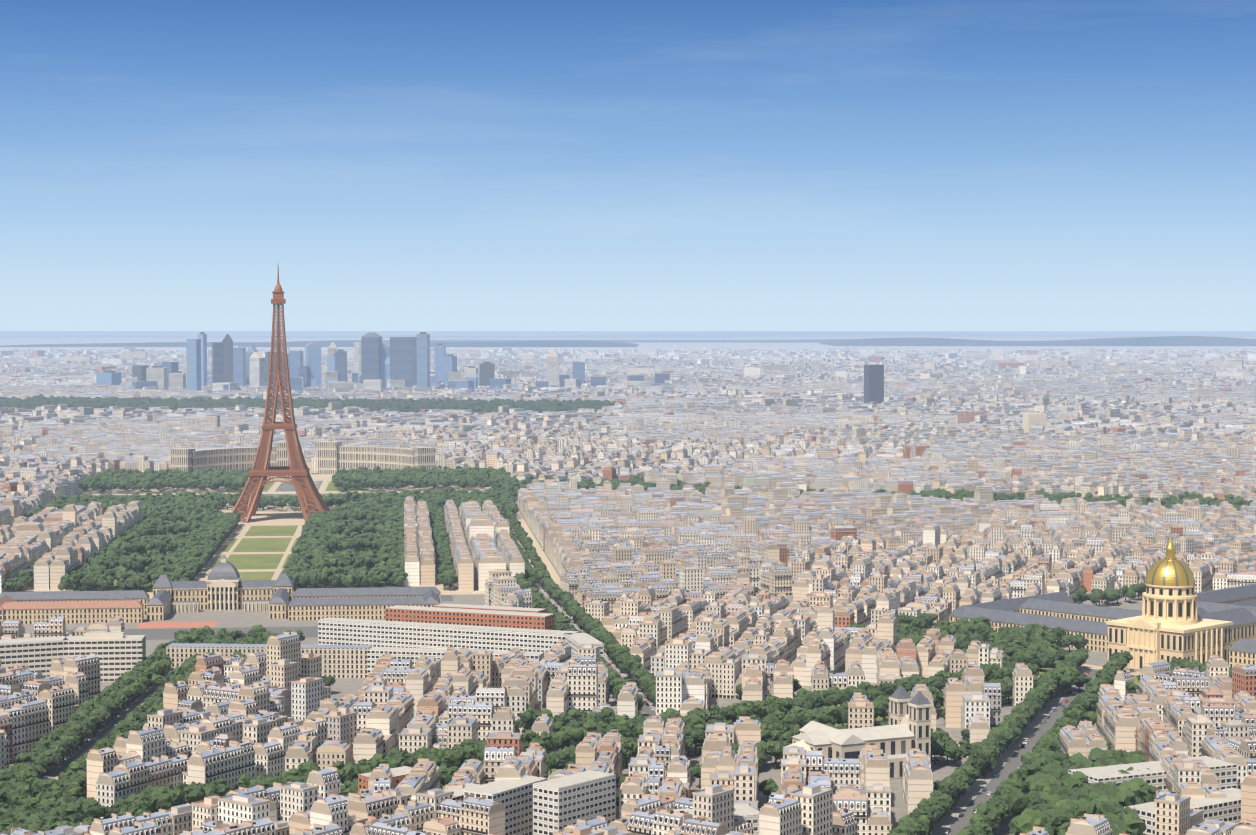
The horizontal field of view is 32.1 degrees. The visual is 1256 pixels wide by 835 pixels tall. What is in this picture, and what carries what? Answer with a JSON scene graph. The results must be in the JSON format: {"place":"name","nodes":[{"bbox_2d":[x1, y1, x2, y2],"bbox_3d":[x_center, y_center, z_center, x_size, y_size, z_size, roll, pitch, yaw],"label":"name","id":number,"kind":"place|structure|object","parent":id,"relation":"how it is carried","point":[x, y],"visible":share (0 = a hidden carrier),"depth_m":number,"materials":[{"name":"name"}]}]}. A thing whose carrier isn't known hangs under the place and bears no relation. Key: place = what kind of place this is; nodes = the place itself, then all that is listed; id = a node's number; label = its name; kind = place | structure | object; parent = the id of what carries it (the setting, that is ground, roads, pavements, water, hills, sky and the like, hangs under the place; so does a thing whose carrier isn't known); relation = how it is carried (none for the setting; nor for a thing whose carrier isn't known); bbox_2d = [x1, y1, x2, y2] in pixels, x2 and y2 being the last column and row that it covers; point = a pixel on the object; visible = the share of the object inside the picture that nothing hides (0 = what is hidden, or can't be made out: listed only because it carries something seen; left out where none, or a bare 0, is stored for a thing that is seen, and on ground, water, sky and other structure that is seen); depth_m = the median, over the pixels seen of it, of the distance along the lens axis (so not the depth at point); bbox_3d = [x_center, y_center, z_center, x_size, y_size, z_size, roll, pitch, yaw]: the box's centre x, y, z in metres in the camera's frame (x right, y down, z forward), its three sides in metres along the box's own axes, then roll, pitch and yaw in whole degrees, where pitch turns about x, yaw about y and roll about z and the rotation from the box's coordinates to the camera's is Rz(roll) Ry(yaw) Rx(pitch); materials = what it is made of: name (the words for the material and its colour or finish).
{"place":"outdoors","nodes":[
{"label":"outdoors","id":0,"kind":"place"},
{"bbox_2d":[0,331,1255,834],"bbox_3d":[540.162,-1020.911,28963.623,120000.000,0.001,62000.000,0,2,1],"label":"ground","id":1,"kind":"structure","parent":0,"point":[944,767],"depth_m":19954.44,"materials":[{"name":"grey"}]},
{"bbox_2d":[0,554,440,624],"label":"ecole militaire","id":2,"kind":"structure","parent":1,"relation":"on","point":[223,586],"depth_m":1762.59,"materials":[{"name":"stone"}]},
{"bbox_2d":[231,266,330,522],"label":"eiffel tower","id":3,"kind":"structure","parent":1,"relation":"on","point":[310,498],"depth_m":2622.10,"materials":[{"name":"metal"}]},
{"bbox_2d":[170,441,434,473],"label":"palais de chaillot","id":4,"kind":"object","parent":1,"relation":"on","point":[333,457],"visible":0.69,"depth_m":3370.38,"materials":[{"name":"stone"}]},
{"bbox_2d":[96,332,675,391],"bbox_3d":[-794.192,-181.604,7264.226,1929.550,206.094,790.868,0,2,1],"label":"skyscrapers","id":5,"kind":"structure","parent":1,"relation":"on","point":[380,365],"depth_m":7150.63,"materials":[{"name":"glass"}]},
{"bbox_2d":[11,474,1139,834],"bbox_3d":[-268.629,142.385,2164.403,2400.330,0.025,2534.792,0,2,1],"label":"park lawns and paths","id":6,"kind":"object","parent":1,"relation":"on","point":[261,544],"visible":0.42,"depth_m":2153.61,"materials":[{"name":"green plant"}]},
{"bbox_2d":[38,582,1112,834],"bbox_3d":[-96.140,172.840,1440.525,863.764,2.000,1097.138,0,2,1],"label":"roads and cars","id":7,"kind":"structure","parent":1,"relation":"on","point":[958,808],"depth_m":1229.78,"materials":[{"name":"black asphalt"}]},
{"bbox_2d":[0,365,1240,834],"bbox_3d":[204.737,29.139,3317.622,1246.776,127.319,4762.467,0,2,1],"label":"large buildings","id":8,"kind":"structure","parent":1,"relation":"on","point":[358,649],"depth_m":1439.43,"materials":[{"name":"concrete"}]},
{"bbox_2d":[0,346,1255,834],"bbox_3d":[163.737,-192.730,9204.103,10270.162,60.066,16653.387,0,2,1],"label":"city buildings","id":9,"kind":"structure","parent":1,"relation":"on","point":[660,578],"depth_m":1991.03,"materials":[{"name":"stone"}]},
{"bbox_2d":[0,394,1255,834],"bbox_3d":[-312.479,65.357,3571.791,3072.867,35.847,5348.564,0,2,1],"label":"trees","id":10,"kind":"object","parent":1,"relation":"on","point":[1056,798],"visible":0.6,"depth_m":1425.99,"materials":[{"name":"green plant"}]},
{"bbox_2d":[785,685,931,779],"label":"church","id":11,"kind":"structure","parent":1,"relation":"on","point":[902,734],"depth_m":1141.02,"materials":[{"name":"stone"}]},
{"bbox_2d":[949,530,1255,668],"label":"les invalides","id":12,"kind":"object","parent":1,"relation":"on","point":[1177,617],"visible":0.96,"depth_m":1508.33,"materials":[{"name":"stone"}]},
{"bbox_2d":[0,332,1255,346],"bbox_3d":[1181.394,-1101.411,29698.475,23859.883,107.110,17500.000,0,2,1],"label":"distant hills","id":13,"kind":"structure","parent":0,"point":[1174,340],"depth_m":21934.82,"materials":[{"name":"grey"}]},
{"bbox_2d":[0,0,1255,330],"label":"sky","id":14,"kind":"structure","parent":0,"point":[401,165],"materials":[{"name":"blue"}]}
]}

